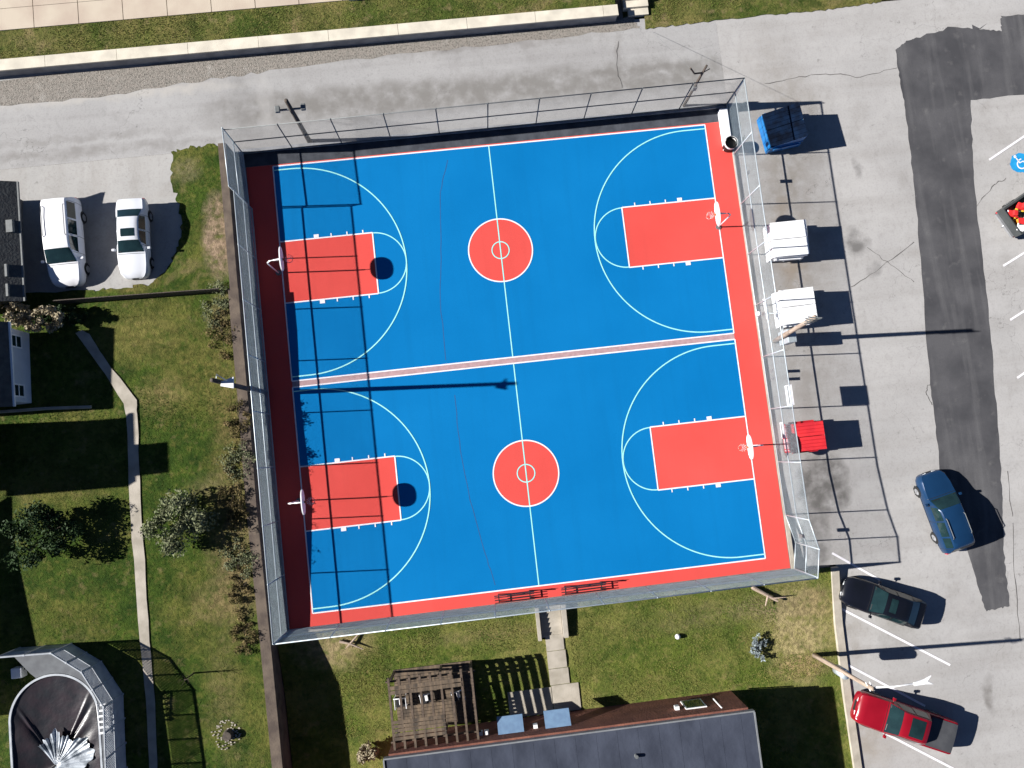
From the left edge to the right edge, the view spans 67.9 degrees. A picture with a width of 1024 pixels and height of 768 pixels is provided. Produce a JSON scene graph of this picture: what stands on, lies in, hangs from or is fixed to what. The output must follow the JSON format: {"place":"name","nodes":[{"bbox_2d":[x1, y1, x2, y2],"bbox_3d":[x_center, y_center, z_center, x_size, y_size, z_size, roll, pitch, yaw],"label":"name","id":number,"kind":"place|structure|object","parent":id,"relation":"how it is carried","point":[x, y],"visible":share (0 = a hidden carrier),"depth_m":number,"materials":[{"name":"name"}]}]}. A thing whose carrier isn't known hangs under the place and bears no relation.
{"place":"outdoors","nodes":[
{"label":"outdoors","id":0,"kind":"place"},
{"bbox_2d":[0,153,181,292],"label":"driveway","id":1,"kind":"structure","parent":0,"point":[98,189],"depth_m":44.96,"materials":[{"name":"concrete"}]},
{"bbox_2d":[0,181,25,303],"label":"house","id":2,"kind":"structure","parent":1,"relation":"on","point":[12,280],"depth_m":42.36,"materials":[{"name":"concrete"}]},
{"bbox_2d":[40,197,89,288],"bbox_3d":[-25.706,-8.144,43.483,2.374,1.848,5.171,-7,85,-2],"label":"parked minivan","id":3,"kind":"object","parent":1,"relation":"on","point":[63,220],"visible":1,"depth_m":43.04,"materials":[{"name":"white metal"}]},
{"bbox_2d":[111,198,153,279],"bbox_3d":[-21.865,-8.415,43.821,2.180,1.443,4.711,-4,85,-2],"label":"parked sedan","id":4,"kind":"object","parent":1,"relation":"on","point":[134,217],"visible":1,"depth_m":43.52,"materials":[{"name":"silver metal"}]},
{"bbox_2d":[0,143,229,317],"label":"lawn","id":5,"kind":"structure","parent":0,"point":[198,160],"depth_m":44.31,"materials":[{"name":"green plant"}]},
{"bbox_2d":[0,301,29,312],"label":"bush","id":6,"kind":"object","parent":5,"relation":"on","point":[14,305],"visible":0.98,"depth_m":42.59,"materials":[{"name":"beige plant"}]},
{"bbox_2d":[54,288,222,303],"bbox_3d":[-21.282,-5.031,43.464,9.227,1.000,0.072,-5,85,-2],"label":"picket fence","id":7,"kind":"object","parent":5,"relation":"on","point":[132,296],"visible":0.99,"depth_m":43.32,"materials":[{"name":"brown wood"}]},
{"bbox_2d":[113,168,227,319],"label":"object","id":8,"kind":"structure","parent":5,"relation":"on","point":[114,318],"depth_m":44.41,"materials":[{"name":"plant"}]},
{"bbox_2d":[0,310,271,767],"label":"lawn","id":9,"kind":"structure","parent":0,"point":[69,587],"depth_m":42.37,"materials":[{"name":"green plant"}]},
{"bbox_2d":[0,322,31,406],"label":"house","id":10,"kind":"structure","parent":9,"relation":"on","point":[15,380],"depth_m":41.53,"materials":[{"name":"white"}]},
{"bbox_2d":[12,334,21,348],"bbox_3d":[-27.404,-2.362,42.003,0.050,1.000,0.750,-6,85,-2],"label":"window","id":11,"kind":"structure","parent":10,"relation":"in","point":[16,339],"depth_m":42.10,"materials":[{"name":"white paint"}]},
{"bbox_2d":[15,383,24,397],"bbox_3d":[-27.095,0.357,41.769,0.050,1.000,0.750,-6,85,-2],"label":"window","id":12,"kind":"structure","parent":10,"relation":"in","point":[19,388],"depth_m":41.87,"materials":[{"name":"black glass"}]},
{"bbox_2d":[11,666,26,678],"bbox_3d":[-26.605,15.737,41.690,1.436,0.550,0.654,-6,85,-2],"label":"pool pump","id":13,"kind":"object","parent":9,"relation":"on","point":[18,672],"visible":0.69,"depth_m":41.41,"materials":[{"name":"white paint"}]},
{"bbox_2d":[2,304,64,333],"bbox_3d":[-26.615,-3.586,42.772,3.333,1.722,1.641,-6,85,-2],"label":"bush","id":14,"kind":"object","parent":9,"relation":"on","point":[24,317],"visible":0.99,"depth_m":42.51,"materials":[{"name":"green plant"}]},
{"bbox_2d":[0,500,85,573],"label":"bush","id":15,"kind":"object","parent":9,"relation":"on","point":[23,529],"visible":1,"depth_m":40.68,"materials":[{"name":"green plant"}]},
{"bbox_2d":[0,405,91,412],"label":"garden edging","id":16,"kind":"object","parent":9,"relation":"on","point":[46,408],"visible":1,"depth_m":42.70,"materials":[{"name":"concrete"}]},
{"bbox_2d":[8,673,103,767],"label":"swimming pool","id":17,"kind":"structure","parent":9,"relation":"on","point":[52,722],"depth_m":40.87,"materials":[{"name":"grey concrete"}]},
{"bbox_2d":[0,643,127,767],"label":"pool deck","id":18,"kind":"structure","parent":9,"relation":"on","point":[90,671],"depth_m":40.95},
{"bbox_2d":[96,703,109,734],"bbox_3d":[-21.757,17.809,40.484,0.600,0.279,1.706,-6,85,-2],"label":"pool ladder","id":19,"kind":"object","parent":18,"relation":"on","point":[99,721],"visible":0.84,"depth_m":40.44,"materials":[{"name":"white paint"}]},
{"bbox_2d":[44,304,89,327],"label":"bush","id":20,"kind":"object","parent":9,"relation":"on","point":[70,316],"visible":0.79,"depth_m":42.93,"materials":[{"name":"green plant"}]},
{"bbox_2d":[76,330,156,767],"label":"garden path","id":21,"kind":"structure","parent":9,"relation":"on","point":[127,397],"depth_m":42.27,"materials":[{"name":"concrete"}]},
{"bbox_2d":[138,488,219,557],"bbox_3d":[-18.255,7.548,41.554,3.415,2.005,3.579,42,85,2],"label":"bush","id":22,"kind":"object","parent":9,"relation":"on","point":[172,545],"visible":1,"depth_m":41.29,"materials":[{"name":"green plant"}]},
{"bbox_2d":[200,280,228,329],"bbox_3d":[-17.091,-4.541,43.607,1.854,0.779,2.951,-6,85,-2],"label":"dry shrub","id":23,"kind":"object","parent":9,"relation":"on","point":[220,303],"visible":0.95,"depth_m":43.60,"materials":[{"name":"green plant"}]},
{"bbox_2d":[201,308,234,359],"bbox_3d":[-16.725,-2.897,43.419,2.115,0.701,2.911,19,85,0],"label":"dry shrub","id":24,"kind":"object","parent":9,"relation":"on","point":[228,340],"visible":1,"depth_m":43.41,"materials":[{"name":"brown plant"}]},
{"bbox_2d":[211,720,240,749],"bbox_3d":[-15.832,19.331,41.988,1.557,0.500,1.464,-35,87,-5],"label":"ring","id":25,"kind":"object","parent":9,"relation":"on","point":[228,734],"visible":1,"depth_m":42.04,"materials":[{"name":"grey stone"}]},
{"bbox_2d":[216,465,245,525],"bbox_3d":[-15.718,6.204,42.407,1.668,0.679,3.448,-6,85,-2],"label":"dry shrub","id":26,"kind":"object","parent":9,"relation":"on","point":[227,503],"visible":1,"depth_m":42.40,"materials":[{"name":"brown plant"}]},
{"bbox_2d":[216,441,256,482],"bbox_3d":[-15.451,4.351,42.577,2.417,0.746,2.364,-6,85,-2],"label":"dry shrub","id":27,"kind":"object","parent":9,"relation":"on","point":[233,457],"visible":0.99,"depth_m":42.65,"materials":[{"name":"green plant"}]},
{"bbox_2d":[224,498,249,549],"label":"dry shrub","id":28,"kind":"object","parent":9,"relation":"on","point":[242,514],"visible":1,"depth_m":42.29,"materials":[{"name":"brown plant"}]},
{"bbox_2d":[223,400,252,445],"bbox_3d":[-15.453,2.150,42.826,1.707,0.723,2.763,-6,85,-2],"label":"dry shrub","id":29,"kind":"object","parent":9,"relation":"on","point":[229,424],"visible":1,"depth_m":42.85,"materials":[{"name":"brown plant"}]},
{"bbox_2d":[218,530,259,578],"bbox_3d":[-15.328,9.510,42.292,2.661,0.675,2.180,35,85,1],"label":"dry shrub","id":30,"kind":"object","parent":9,"relation":"on","point":[243,554],"visible":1,"depth_m":42.34,"materials":[{"name":"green plant"}]},
{"bbox_2d":[227,566,252,618],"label":"dry shrub","id":31,"kind":"object","parent":9,"relation":"on","point":[238,599],"visible":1,"depth_m":42.32,"materials":[{"name":"brown plant"}]},
{"bbox_2d":[228,616,259,655],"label":"dry shrub","id":32,"kind":"object","parent":9,"relation":"on","point":[237,628],"visible":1,"depth_m":42.25,"materials":[{"name":"brown plant"}]},
{"bbox_2d":[218,143,291,767],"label":"retaining wall","id":33,"kind":"structure","parent":9,"relation":"on","point":[278,729],"depth_m":43.12,"materials":[{"name":"grey concrete"}]},
{"bbox_2d":[0,0,345,30],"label":"sidewalk","id":34,"kind":"structure","parent":0,"point":[16,14],"depth_m":45.56,"materials":[{"name":"beige concrete"}]},
{"bbox_2d":[0,19,726,169],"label":"road","id":35,"kind":"structure","parent":0,"point":[159,121],"depth_m":46.52,"materials":[{"name":"concrete"}]},
{"bbox_2d":[0,16,639,105],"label":"gravel verge","id":36,"kind":"structure","parent":35,"relation":"on","point":[57,87],"depth_m":46.35,"materials":[{"name":"grey gravel"}]},
{"bbox_2d":[659,38,709,106],"bbox_3d":[9.438,-19.582,44.830,1.138,4.949,5.283,-25,86,-4],"label":"utility pole","id":37,"kind":"object","parent":35,"relation":"on","point":[698,79],"visible":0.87,"depth_m":43.78,"materials":[{"name":"brown wood"}]},
{"bbox_2d":[644,0,881,28],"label":"roadside grass","id":38,"kind":"structure","parent":35,"relation":"on","point":[696,11],"depth_m":47.71,"materials":[{"name":"green plant"}]},
{"bbox_2d":[0,0,749,58],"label":"verge","id":39,"kind":"structure","parent":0,"point":[48,41],"depth_m":45.86,"materials":[{"name":"green plant"}]},
{"bbox_2d":[0,4,618,76],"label":"garden wall","id":40,"kind":"structure","parent":39,"relation":"on","point":[285,42],"depth_m":45.98,"materials":[{"name":"beige concrete"}]},
{"bbox_2d":[615,0,648,19],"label":"garden steps","id":41,"kind":"structure","parent":39,"relation":"on","point":[635,8],"depth_m":47.36,"materials":[{"name":"concrete"}]},
{"bbox_2d":[277,606,537,671],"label":"bank","id":42,"kind":"structure","parent":0,"point":[319,653],"depth_m":44.04,"materials":[{"name":"green plant"}]},
{"bbox_2d":[2,0,894,638],"bbox_3d":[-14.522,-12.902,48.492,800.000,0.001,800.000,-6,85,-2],"label":"ground","id":43,"kind":"structure","parent":0,"point":[624,16],"depth_m":50.25,"materials":[{"name":"green plant"}]},
{"bbox_2d":[231,101,726,151],"bbox_3d":[-1.926,-15.458,46.524,30.910,0.001,0.950,-6,85,-2],"label":"road shoulder","id":44,"kind":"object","parent":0,"point":[485,124],"visible":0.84,"depth_m":46.54},
{"bbox_2d":[274,99,311,142],"bbox_3d":[-12.199,-14.936,43.454,1.660,5.454,0.350,-6,85,-2],"label":"light pole","id":45,"kind":"object","parent":44,"relation":"on","point":[291,109],"visible":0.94,"depth_m":41.76,"materials":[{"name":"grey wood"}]},
{"bbox_2d":[235,105,728,167],"bbox_3d":[-1.623,-15.121,47.254,30.400,1.506,1.020,-6,85,-2],"label":"court edge strip","id":46,"kind":"object","parent":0,"point":[470,138],"visible":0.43,"depth_m":46.47,"materials":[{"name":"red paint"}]},
{"bbox_2d":[239,103,726,153],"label":"court curb","id":47,"kind":"structure","parent":46,"relation":"on","point":[571,121],"depth_m":46.46,"materials":[{"name":"concrete"}]},
{"bbox_2d":[224,77,744,152],"bbox_3d":[-1.424,-15.746,44.763,29.750,3.490,0.070,-7,85,-2],"label":"chain link fence","id":48,"kind":"object","parent":47,"relation":"on","point":[543,111],"visible":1,"depth_m":44.67,"materials":[{"name":"metal"}]},
{"bbox_2d":[237,122,790,632],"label":"court slab","id":49,"kind":"structure","parent":0,"point":[269,460],"depth_m":44.56,"materials":[{"name":"concrete"}]},
{"bbox_2d":[210,374,267,395],"bbox_3d":[-14.101,0.178,40.548,0.942,8.489,0.565,8,85,-1],"label":"light pole","id":50,"kind":"object","parent":49,"relation":"on","point":[229,383],"visible":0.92,"depth_m":37.05,"materials":[{"name":"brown metal"}]},
{"bbox_2d":[246,122,789,628],"bbox_3d":[0.203,-1.112,45.306,29.600,0.001,27.400,-6,85,-2],"label":"court border paint","id":51,"kind":"object","parent":49,"relation":"on","point":[274,338],"visible":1,"depth_m":44.99,"materials":[{"name":"red paint"}]},
{"bbox_2d":[221,127,289,644],"bbox_3d":[-14.323,-0.091,42.852,0.266,3.820,28.301,-7,85,-2],"label":"chain link fence","id":52,"kind":"object","parent":51,"relation":"on","point":[241,243],"visible":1,"depth_m":42.79,"materials":[{"name":"metal"}]},
{"bbox_2d":[267,247,292,275],"bbox_3d":[-13.155,-6.851,43.712,1.339,3.320,1.344,39,85,2],"label":"basketball hoop","id":53,"kind":"object","parent":51,"relation":"on","point":[281,259],"visible":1,"depth_m":42.58,"materials":[{"name":"white paint"}]},
{"bbox_2d":[288,489,314,514],"bbox_3d":[-11.629,6.564,42.562,1.339,3.320,1.344,39,85,2],"label":"basketball hoop","id":54,"kind":"object","parent":51,"relation":"on","point":[301,500],"visible":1,"depth_m":41.37,"materials":[{"name":"white paint"}]},
{"bbox_2d":[292,334,734,386],"bbox_3d":[0.242,-1.433,45.332,26.550,0.001,0.290,-6,85,-2],"label":"court divider paint","id":55,"kind":"object","parent":51,"relation":"on","point":[508,360],"visible":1,"depth_m":45.32,"materials":[{"name":"red paint"}]},
{"bbox_2d":[494,590,534,603],"bbox_3d":[0.145,12.249,43.676,2.300,0.860,0.480,-6,85,-2],"label":"bench","id":56,"kind":"object","parent":51,"relation":"on","point":[499,600],"visible":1,"depth_m":43.64,"materials":[{"name":"metal"}]},
{"bbox_2d":[274,125,764,612],"bbox_3d":[0.242,-1.433,45.332,26.550,0.001,26.570,-6,85,-2],"label":"court playing surface","id":57,"kind":"object","parent":51,"relation":"on","point":[590,520],"visible":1,"depth_m":45.28,"materials":[{"name":"blue paint"}]},
{"bbox_2d":[440,160,494,583],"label":"court seams","id":58,"kind":"object","parent":57,"relation":"on","point":[454,395],"visible":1,"depth_m":45.11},
{"bbox_2d":[280,199,752,530],"bbox_3d":[0.242,-1.433,45.328,26.550,0.001,17.330,-6,85,-2],"label":"key and circle paint","id":59,"kind":"object","parent":57,"relation":"on","point":[366,491],"visible":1,"depth_m":45.30,"materials":[{"name":"red paint"}]},
{"bbox_2d":[272,124,765,613],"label":"white court lines","id":60,"kind":"object","parent":57,"relation":"on","point":[337,460],"visible":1,"depth_m":45.27,"materials":[{"name":"white paint"}]},
{"bbox_2d":[561,581,605,595],"bbox_3d":[4.135,11.810,43.846,2.600,0.860,0.480,-6,85,-2],"label":"bench","id":61,"kind":"object","parent":51,"relation":"on","point":[601,587],"visible":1,"depth_m":43.80,"materials":[{"name":"metal"}]},
{"bbox_2d":[706,202,730,229],"bbox_3d":[11.948,-9.664,44.789,1.344,3.320,1.339,38,85,2],"label":"basketball hoop","id":62,"kind":"object","parent":51,"relation":"on","point":[717,215],"visible":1,"depth_m":43.61,"materials":[{"name":"white paint"}]},
{"bbox_2d":[722,136,737,151],"bbox_3d":[13.279,-14.598,46.465,0.800,0.900,0.800,-6,85,-2],"label":"trash can","id":63,"kind":"object","parent":51,"relation":"on","point":[730,143],"visible":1,"depth_m":46.34,"materials":[{"name":"black plastic"}]},
{"bbox_2d":[738,435,762,458],"bbox_3d":[13.457,3.602,43.652,1.339,3.320,1.344,39,85,2],"label":"basketball hoop","id":64,"kind":"object","parent":51,"relation":"on","point":[749,445],"visible":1,"depth_m":42.38,"materials":[{"name":"white paint"}]},
{"bbox_2d":[275,570,794,635],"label":"court curb","id":65,"kind":"structure","parent":49,"relation":"on","point":[332,627],"depth_m":43.98,"materials":[{"name":"concrete"}]},
{"bbox_2d":[273,569,817,644],"bbox_3d":[1.975,12.338,42.487,29.530,3.340,0.070,-6,85,-2],"label":"chain link fence","id":66,"kind":"object","parent":49,"relation":"on","point":[531,604],"visible":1,"depth_m":42.26,"materials":[{"name":"metal"}]},
{"bbox_2d":[718,108,730,149],"bbox_3d":[13.126,-15.685,46.813,0.480,0.450,2.500,-6,85,-2],"label":"bench","id":67,"kind":"object","parent":49,"relation":"on","point":[724,124],"visible":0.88,"depth_m":46.64,"materials":[{"name":"white paint"}]},
{"bbox_2d":[728,107,795,568],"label":"court curb","id":68,"kind":"structure","parent":49,"relation":"on","point":[789,542],"depth_m":45.72,"materials":[{"name":"concrete"}]},
{"bbox_2d":[726,79,819,577],"bbox_3d":[14.984,-3.346,44.274,0.414,3.450,28.488,-7,85,-3],"label":"chain link fence","id":69,"kind":"object","parent":68,"relation":"on","point":[787,513],"visible":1,"depth_m":44.13,"materials":[{"name":"metal"}]},
{"bbox_2d":[785,384,793,405],"bbox_3d":[15.570,0.634,42.721,0.080,0.950,1.150,-6,85,-2],"label":"fence sign","id":70,"kind":"object","parent":69,"relation":"attached to","point":[789,399],"visible":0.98,"depth_m":42.67,"materials":[{"name":"white paint"}]},
{"bbox_2d":[282,570,852,767],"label":"lawn","id":71,"kind":"structure","parent":0,"point":[801,723],"depth_m":44.87,"materials":[{"name":"green plant"}]},
{"bbox_2d":[356,740,379,764],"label":"bush","id":72,"kind":"object","parent":71,"relation":"on","point":[363,754],"visible":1,"depth_m":43.41,"materials":[{"name":"beige plant"}]},
{"bbox_2d":[385,660,480,749],"bbox_3d":[-4.394,18.040,43.169,5.000,2.550,3.850,-6,85,-2],"label":"pergola","id":73,"kind":"object","parent":71,"relation":"on","point":[441,683],"visible":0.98,"depth_m":42.20,"materials":[{"name":"brown wood"}]},
{"bbox_2d":[393,693,407,709],"bbox_3d":[-6.373,18.181,43.450,0.700,1.075,0.740,-6,85,-2],"label":"patio chair","id":74,"kind":"object","parent":73,"relation":"on","point":[397,701],"visible":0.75,"depth_m":43.51,"materials":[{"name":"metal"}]},
{"bbox_2d":[419,691,430,703],"bbox_3d":[-4.906,17.982,43.517,0.700,1.075,0.740,-12,85,-3],"label":"patio chair","id":75,"kind":"object","parent":73,"relation":"on","point":[426,697],"visible":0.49,"depth_m":43.56,"materials":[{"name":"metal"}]},
{"bbox_2d":[451,688,465,700],"bbox_3d":[-3.092,17.842,43.589,0.700,1.075,0.740,-18,86,-3],"label":"patio chair","id":76,"kind":"object","parent":73,"relation":"on","point":[457,694],"visible":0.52,"depth_m":43.64,"materials":[{"name":"metal"}]},
{"bbox_2d":[507,634,580,716],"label":"concrete path","id":77,"kind":"structure","parent":71,"relation":"on","point":[537,701],"depth_m":44.57,"materials":[{"name":"beige concrete"}]},
{"bbox_2d":[535,598,568,640],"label":"stairs","id":78,"kind":"structure","parent":71,"relation":"on","point":[551,623],"depth_m":44.28,"materials":[{"name":"concrete"}]},
{"bbox_2d":[383,691,762,767],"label":"brick building","id":79,"kind":"structure","parent":71,"relation":"on","point":[715,730],"depth_m":41.56,"materials":[{"name":"metal"}]},
{"bbox_2d":[680,699,706,709],"bbox_3d":[10.373,18.294,43.456,1.200,1.300,0.070,-6,85,-2],"label":"window","id":80,"kind":"structure","parent":79,"relation":"in","point":[695,703],"depth_m":43.32,"materials":[{"name":"glass"}]},
{"bbox_2d":[750,632,767,661],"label":"bush","id":81,"kind":"object","parent":71,"relation":"on","point":[756,645],"visible":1,"depth_m":44.78,"materials":[{"name":"grey plant"}]},
{"bbox_2d":[751,585,785,605],"bbox_3d":[14.954,12.584,44.621,2.050,0.290,0.924,20,85,0],"label":"fallen log","id":82,"kind":"object","parent":71,"relation":"on","point":[760,591],"visible":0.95,"depth_m":44.58,"materials":[{"name":"brown wood"}]},
{"bbox_2d":[812,653,932,690],"bbox_3d":[19.293,15.568,41.390,2.832,8.156,1.069,-13,85,-3],"label":"light pole","id":83,"kind":"object","parent":71,"relation":"on","point":[841,672],"visible":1,"depth_m":40.39,"materials":[{"name":"white metal"}]},
{"bbox_2d":[565,567,831,635],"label":"bank","id":84,"kind":"structure","parent":0,"point":[796,597],"depth_m":44.80,"materials":[{"name":"green plant"}]},
{"bbox_2d":[716,0,1023,568],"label":"parking lot","id":85,"kind":"structure","parent":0,"point":[839,178],"depth_m":46.64,"materials":[{"name":"concrete"}]},
{"bbox_2d":[757,102,808,153],"bbox_3d":[16.392,-15.525,46.208,2.105,1.833,2.340,-13,85,-3],"label":"dumpster","id":86,"kind":"object","parent":85,"relation":"on","point":[783,128],"visible":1,"depth_m":45.73,"materials":[{"name":"blue paint"}]},
{"bbox_2d":[763,219,809,262],"bbox_3d":[16.436,-8.573,45.663,2.105,1.684,2.290,-4,85,-2],"label":"dumpster","id":87,"kind":"object","parent":85,"relation":"on","point":[788,240],"visible":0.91,"depth_m":45.00,"materials":[{"name":"white paint"}]},
{"bbox_2d":[755,299,821,345],"bbox_3d":[15.427,-3.881,42.360,1.884,7.540,2.833,-6,85,-2],"label":"utility pole","id":88,"kind":"object","parent":85,"relation":"on","point":[789,336],"visible":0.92,"depth_m":43.86,"materials":[{"name":"brown wood"}]},
{"bbox_2d":[771,287,817,328],"bbox_3d":[16.799,-4.545,45.314,2.005,1.684,2.240,-6,85,-2],"label":"dumpster","id":89,"kind":"object","parent":85,"relation":"on","point":[799,304],"visible":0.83,"depth_m":44.67,"materials":[{"name":"white paint"}]},
{"bbox_2d":[783,420,826,453],"bbox_3d":[17.098,3.095,44.641,1.955,1.683,1.840,-6,85,-2],"label":"dumpster","id":90,"kind":"object","parent":85,"relation":"on","point":[811,435],"visible":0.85,"depth_m":44.09,"materials":[{"name":"red paint"}]},
{"bbox_2d":[913,470,974,554],"bbox_3d":[25.504,7.480,44.694,2.304,1.729,4.821,-18,86,-3],"label":"suv","id":91,"kind":"object","parent":85,"relation":"on","point":[945,512],"visible":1,"depth_m":44.31,"materials":[{"name":"blue metal"}]},
{"bbox_2d":[922,24,985,36],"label":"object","id":92,"kind":"object","parent":85,"relation":"on","point":[953,28],"visible":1,"depth_m":48.12,"materials":[{"name":"concrete"}]},
{"bbox_2d":[896,14,1023,610],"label":"asphalt patch","id":93,"kind":"object","parent":85,"relation":"on","point":[947,77],"visible":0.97,"depth_m":46.78,"materials":[{"name":"grey asphalt"}]},
{"bbox_2d":[989,136,1023,159],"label":"parking line","id":94,"kind":"object","parent":85,"relation":"on","point":[1004,149],"visible":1,"depth_m":47.51,"materials":[{"name":"white paint"}]},
{"bbox_2d":[994,193,1023,237],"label":"planter","id":95,"kind":"object","parent":85,"relation":"on","point":[1007,222],"visible":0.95,"depth_m":46.36,"materials":[{"name":"grey concrete"}]},
{"bbox_2d":[1010,153,1023,171],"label":"handicap parking symbol","id":96,"kind":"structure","parent":85,"relation":"on","point":[1013,164],"depth_m":47.46,"materials":[{"name":"blue paint"}]},
{"bbox_2d":[836,541,1023,767],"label":"parking lot","id":97,"kind":"structure","parent":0,"point":[975,690],"depth_m":45.44,"materials":[{"name":"concrete"}]},
{"bbox_2d":[828,565,861,767],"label":"kerb","id":98,"kind":"structure","parent":97,"relation":"on","point":[845,684],"depth_m":45.05,"materials":[{"name":"concrete"}]},
{"bbox_2d":[832,552,879,580],"bbox_3d":[20.533,10.891,45.334,3.371,0.232,0.130,29,85,1],"label":"parking line","id":99,"kind":"object","parent":97,"relation":"on","point":[856,566],"visible":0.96,"depth_m":45.33,"materials":[{"name":"white paint"}]},
{"bbox_2d":[839,576,926,628],"bbox_3d":[21.861,12.855,44.716,4.981,1.494,2.220,19,85,0],"label":"parked sedan","id":100,"kind":"object","parent":97,"relation":"on","point":[882,602],"visible":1,"depth_m":44.39,"materials":[{"name":"black metal"}]},
{"bbox_2d":[848,664,924,706],"bbox_3d":[22.251,17.928,45.248,5.365,0.132,0.130,28,85,1],"label":"parking line","id":101,"kind":"object","parent":97,"relation":"on","point":[884,684],"visible":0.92,"depth_m":45.26,"materials":[{"name":"white paint"}]},
{"bbox_2d":[842,608,950,665],"bbox_3d":[22.834,15.060,45.396,7.608,0.217,0.130,27,85,1],"label":"parking line","id":102,"kind":"object","parent":97,"relation":"on","point":[896,637],"visible":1,"depth_m":45.40,"materials":[{"name":"white paint"}]},
{"bbox_2d":[850,690,957,753],"bbox_3d":[22.927,19.719,44.262,5.921,1.864,2.354,18,85,0],"label":"parked pickup","id":103,"kind":"object","parent":97,"relation":"on","point":[894,717],"visible":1,"depth_m":44.00,"materials":[{"name":"red metal"}]},
{"bbox_2d":[883,733,953,767],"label":"parking line","id":104,"kind":"object","parent":97,"relation":"on","point":[922,752],"visible":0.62,"depth_m":45.03,"materials":[{"name":"white paint"}]},
{"bbox_2d":[1007,471,1020,639],"bbox_3d":[30.236,10.315,45.739,0.158,0.792,10.148,-4,85,-2],"label":"pavement crack","id":105,"kind":"object","parent":97,"relation":"on","point":[1013,559],"visible":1,"depth_m":45.76,"materials":[{"name":"black asphalt"}]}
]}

